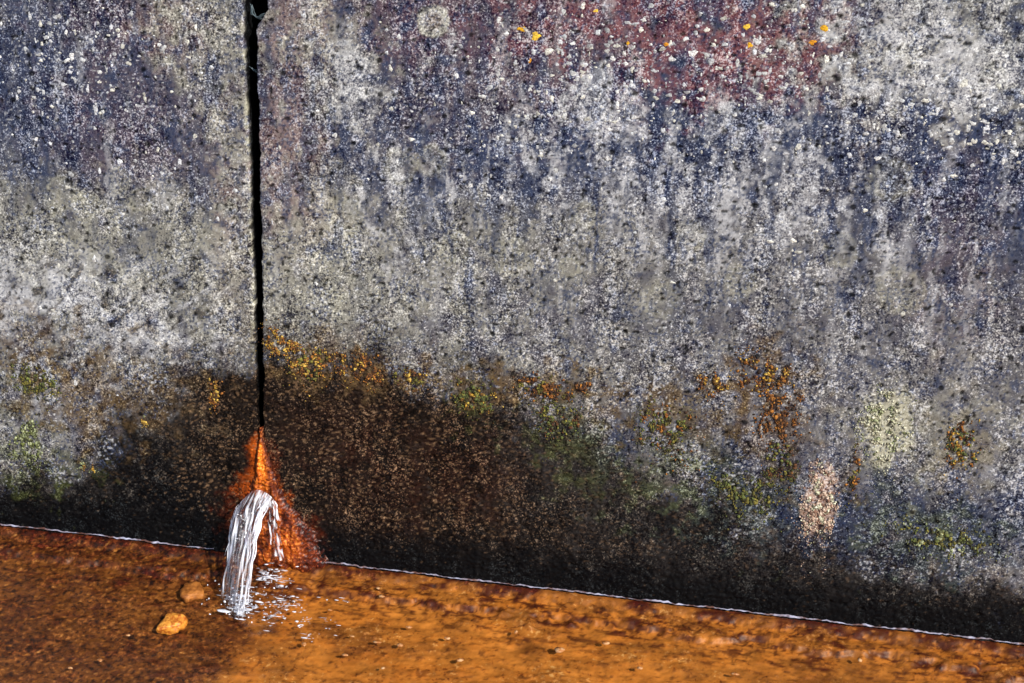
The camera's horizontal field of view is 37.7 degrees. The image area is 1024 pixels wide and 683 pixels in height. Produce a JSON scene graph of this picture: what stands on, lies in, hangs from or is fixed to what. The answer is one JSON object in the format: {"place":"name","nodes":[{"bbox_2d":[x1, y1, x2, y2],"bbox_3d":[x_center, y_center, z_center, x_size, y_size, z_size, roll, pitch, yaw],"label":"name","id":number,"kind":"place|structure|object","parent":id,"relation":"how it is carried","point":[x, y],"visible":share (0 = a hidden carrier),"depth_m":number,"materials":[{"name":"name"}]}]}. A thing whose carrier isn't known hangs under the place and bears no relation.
{"place":"outdoors","nodes":[
{"label":"outdoors","id":0,"kind":"place"},
{"bbox_2d":[0,526,1023,682],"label":"streambed","id":1,"kind":"structure","parent":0,"point":[80,605],"depth_m":1.69,"materials":[{"name":"brown soil"}]},
{"bbox_2d":[156,613,187,634],"bbox_3d":[-0.383,0.320,1.696,0.030,0.016,0.031,5,30,9],"label":"stone","id":2,"kind":"object","parent":1,"relation":"on","point":[171,623],"visible":1,"depth_m":1.69,"materials":[{"name":"orange stone"}]},
{"bbox_2d":[180,581,203,602],"bbox_3d":[-0.374,0.292,1.750,0.028,0.012,0.032,-10,31,-17],"label":"stone","id":3,"kind":"object","parent":1,"relation":"on","point":[190,592],"visible":1,"depth_m":1.74,"materials":[{"name":"orange stone"}]},
{"bbox_2d":[68,587,861,674],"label":"sediment flakes","id":4,"kind":"object","parent":1,"relation":"on","point":[559,649],"visible":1,"depth_m":1.66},
{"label":"ground","id":5,"kind":"structure","parent":0,"visible":0},
{"bbox_2d":[0,0,267,553],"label":"concrete slab","id":6,"kind":"structure","parent":5,"relation":"on","point":[181,471],"depth_m":1.71,"materials":[{"name":"grey concrete"}]},
{"bbox_2d":[3,414,52,488],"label":"moss patch","id":7,"kind":"object","parent":6,"relation":"on","point":[24,435],"visible":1,"depth_m":1.81,"materials":[{"name":"green plant"}]},
{"bbox_2d":[6,359,66,414],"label":"moss patch","id":8,"kind":"object","parent":6,"relation":"on","point":[41,387],"visible":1,"depth_m":1.78,"materials":[{"name":"green plant"}]},
{"bbox_2d":[76,461,98,476],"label":"moss patch","id":9,"kind":"object","parent":6,"relation":"on","point":[83,464],"visible":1,"depth_m":1.80,"materials":[{"name":"yellow plant"}]},
{"bbox_2d":[93,105,97,112],"bbox_3d":[-0.460,-0.256,1.655,0.006,0.012,0.002,5,30,9],"label":"white lichen","id":10,"kind":"object","parent":6,"relation":"attached to","point":[95,108],"visible":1,"depth_m":1.65},
{"bbox_2d":[140,415,154,426],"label":"moss patch","id":11,"kind":"object","parent":6,"relation":"on","point":[144,422],"visible":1,"depth_m":1.77,"materials":[{"name":"yellow plant"}]},
{"bbox_2d":[207,377,224,412],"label":"moss patch","id":12,"kind":"object","parent":6,"relation":"on","point":[213,397],"visible":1,"depth_m":1.74,"materials":[{"name":"yellow plant"}]},
{"bbox_2d":[256,0,1023,645],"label":"concrete slab","id":13,"kind":"structure","parent":5,"relation":"on","point":[388,474],"depth_m":1.61,"materials":[{"name":"grey concrete"}]},
{"bbox_2d":[250,4,264,18],"bbox_3d":[-0.270,-0.351,1.598,0.019,0.017,0.007,5,30,9],"label":"cobweb","id":14,"kind":"object","parent":13,"relation":"attached to","point":[252,9],"visible":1,"depth_m":1.60},
{"bbox_2d":[255,319,302,369],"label":"moss patch","id":15,"kind":"object","parent":13,"relation":"on","point":[292,346],"visible":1,"depth_m":1.70,"materials":[{"name":"yellow plant"}]},
{"bbox_2d":[241,426,332,572],"bbox_3d":[-0.268,0.187,1.764,0.126,0.174,0.050,5,30,9],"label":"rust deposit","id":16,"kind":"object","parent":13,"relation":"attached to","point":[298,540],"visible":0.86,"depth_m":1.77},
{"bbox_2d":[282,345,335,400],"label":"moss patch","id":17,"kind":"object","parent":13,"relation":"on","point":[302,363],"visible":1,"depth_m":1.71,"materials":[{"name":"yellow plant"}]},
{"bbox_2d":[329,348,384,398],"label":"moss patch","id":18,"kind":"object","parent":13,"relation":"on","point":[363,365],"visible":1,"depth_m":1.70,"materials":[{"name":"brown plant"}]},
{"bbox_2d":[393,362,428,396],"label":"moss patch","id":19,"kind":"object","parent":13,"relation":"on","point":[417,376],"visible":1,"depth_m":1.69,"materials":[{"name":"yellow plant"}]},
{"bbox_2d":[445,377,503,432],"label":"moss patch","id":20,"kind":"object","parent":13,"relation":"on","point":[480,398],"visible":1,"depth_m":1.68,"materials":[{"name":"green plant"}]},
{"bbox_2d":[0,0,1023,395],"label":"lichen specks","id":21,"kind":"object","parent":13,"relation":"attached to","point":[702,98],"visible":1,"depth_m":1.55,"materials":[{"name":"white plant"}]},
{"bbox_2d":[532,32,540,40],"bbox_3d":[0.026,-0.315,1.543,0.012,0.011,0.002,5,30,9],"label":"yellow lichen","id":22,"kind":"object","parent":13,"relation":"on","point":[536,36],"visible":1,"depth_m":1.54},
{"bbox_2d":[499,370,574,426],"bbox_3d":[0.028,0.062,1.671,0.088,0.065,0.012,7,30,11],"label":"moss patch","id":23,"kind":"object","parent":13,"relation":"on","point":[546,389],"visible":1,"depth_m":1.66,"materials":[{"name":"plant"}]},
{"bbox_2d":[545,48,553,54],"bbox_3d":[0.038,-0.298,1.547,0.010,0.009,0.002,5,30,9],"label":"white lichen","id":24,"kind":"object","parent":13,"relation":"on","point":[549,51],"visible":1,"depth_m":1.55},
{"bbox_2d":[531,391,594,467],"bbox_3d":[0.056,0.098,1.677,0.072,0.096,0.018,5,30,9],"label":"moss patch","id":25,"kind":"object","parent":13,"relation":"on","point":[566,422],"visible":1,"depth_m":1.67,"materials":[{"name":"green plant"}]},
{"bbox_2d":[574,382,592,393],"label":"moss patch","id":26,"kind":"object","parent":13,"relation":"on","point":[582,388],"visible":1,"depth_m":1.65,"materials":[{"name":"plant"}]},
{"bbox_2d":[631,395,708,513],"bbox_3d":[0.177,0.121,1.663,0.102,0.144,0.025,8,31,14],"label":"moss patch","id":27,"kind":"object","parent":13,"relation":"on","point":[680,427],"visible":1,"depth_m":1.66,"materials":[{"name":"green plant"}]},
{"bbox_2d":[688,49,697,56],"bbox_3d":[0.184,-0.293,1.522,0.015,0.010,0.002,5,30,9],"label":"white lichen","id":28,"kind":"object","parent":13,"relation":"on","point":[693,53],"visible":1,"depth_m":1.52},
{"bbox_2d":[708,58,713,64],"bbox_3d":[0.202,-0.284,1.521,0.008,0.010,0.002,5,30,9],"label":"white lichen","id":29,"kind":"object","parent":13,"relation":"on","point":[710,61],"visible":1,"depth_m":1.52},
{"bbox_2d":[696,371,728,414],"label":"moss patch","id":30,"kind":"object","parent":13,"relation":"on","point":[716,383],"visible":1,"depth_m":1.63,"materials":[{"name":"yellow plant"}]},
{"bbox_2d":[707,468,790,538],"bbox_3d":[0.262,0.179,1.666,0.094,0.085,0.020,5,30,9],"label":"moss patch","id":31,"kind":"object","parent":13,"relation":"on","point":[751,501],"visible":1,"depth_m":1.66,"materials":[{"name":"green plant"}]},
{"bbox_2d":[753,38,760,44],"bbox_3d":[0.246,-0.301,1.506,0.011,0.008,0.002,5,30,9],"label":"white lichen","id":32,"kind":"object","parent":13,"relation":"on","point":[756,41],"visible":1,"depth_m":1.50},
{"bbox_2d":[726,344,802,412],"bbox_3d":[0.271,0.038,1.615,0.090,0.085,0.016,5,30,9],"label":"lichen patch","id":33,"kind":"object","parent":13,"relation":"on","point":[771,375],"visible":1,"depth_m":1.61,"materials":[{"name":"plant"}]},
{"bbox_2d":[756,428,802,526],"bbox_3d":[0.293,0.145,1.649,0.053,0.135,0.027,5,30,9],"label":"moss patch","id":34,"kind":"object","parent":13,"relation":"attached to","point":[775,470],"visible":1,"depth_m":1.65,"materials":[{"name":"plant"}]},
{"bbox_2d":[752,381,810,465],"bbox_3d":[0.293,0.103,1.637,0.064,0.135,0.022,1,30,1],"label":"moss patch","id":35,"kind":"object","parent":13,"relation":"attached to","point":[780,420],"visible":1,"depth_m":1.63,"materials":[{"name":"plant"}]},
{"bbox_2d":[791,458,840,577],"bbox_3d":[0.335,0.200,1.660,0.054,0.154,0.032,5,30,9],"label":"mineral crust","id":36,"kind":"object","parent":13,"relation":"on","point":[817,506],"visible":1,"depth_m":1.65},
{"bbox_2d":[820,25,827,31],"bbox_3d":[0.310,-0.311,1.489,0.011,0.009,0.002,5,30,9],"label":"yellow lichen","id":37,"kind":"object","parent":13,"relation":"attached to","point":[824,28],"visible":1,"depth_m":1.49},
{"bbox_2d":[824,55,828,62],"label":"white lichen","id":38,"kind":"object","parent":13,"relation":"on","point":[826,58],"visible":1,"depth_m":1.50},
{"bbox_2d":[845,438,862,507],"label":"moss patch","id":39,"kind":"object","parent":13,"relation":"on","point":[852,484],"visible":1,"depth_m":1.63,"materials":[{"name":"plant"}]},
{"bbox_2d":[835,368,916,499],"bbox_3d":[0.396,0.113,1.617,0.094,0.173,0.034,5,30,9],"label":"lichen blotch","id":40,"kind":"object","parent":13,"relation":"on","point":[875,418],"visible":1,"depth_m":1.61,"materials":[{"name":"beige plant"}]},
{"bbox_2d":[863,513,1018,572],"bbox_3d":[0.471,0.222,1.641,0.174,0.082,0.017,5,30,9],"label":"moss patch","id":41,"kind":"object","parent":13,"relation":"on","point":[940,538],"visible":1,"depth_m":1.64,"materials":[{"name":"plant"}]},
{"bbox_2d":[938,416,984,504],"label":"moss patch","id":42,"kind":"object","parent":13,"relation":"on","point":[960,453],"visible":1,"depth_m":1.60,"materials":[{"name":"plant"}]},
{"bbox_2d":[960,79,967,87],"bbox_3d":[0.447,-0.255,1.482,0.011,0.012,0.003,5,30,9],"label":"white lichen","id":43,"kind":"object","parent":13,"relation":"on","point":[964,83],"visible":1,"depth_m":1.48},
{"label":"water","id":44,"kind":"structure","parent":0,"visible":0},
{"bbox_2d":[0,524,213,548],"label":"scum line","id":45,"kind":"object","parent":44,"relation":"on","point":[124,538],"visible":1,"depth_m":1.83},
{"bbox_2d":[207,490,283,622],"bbox_3d":[-0.306,0.247,1.726,0.087,0.102,0.131,5,30,9],"label":"water spout","id":46,"kind":"object","parent":44,"relation":"in","point":[257,525],"visible":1,"depth_m":1.73,"materials":[{"name":"white liquid"}]},
{"bbox_2d":[217,563,341,641],"bbox_3d":[-0.264,0.297,1.727,0.160,0.001,0.129,5,30,9],"label":"foam","id":47,"kind":"object","parent":44,"relation":"on","point":[246,603],"visible":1,"depth_m":1.72,"materials":[{"name":"white"}]},
{"bbox_2d":[325,562,1023,644],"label":"scum line","id":48,"kind":"object","parent":44,"relation":"on","point":[865,624],"visible":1,"depth_m":1.71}
]}

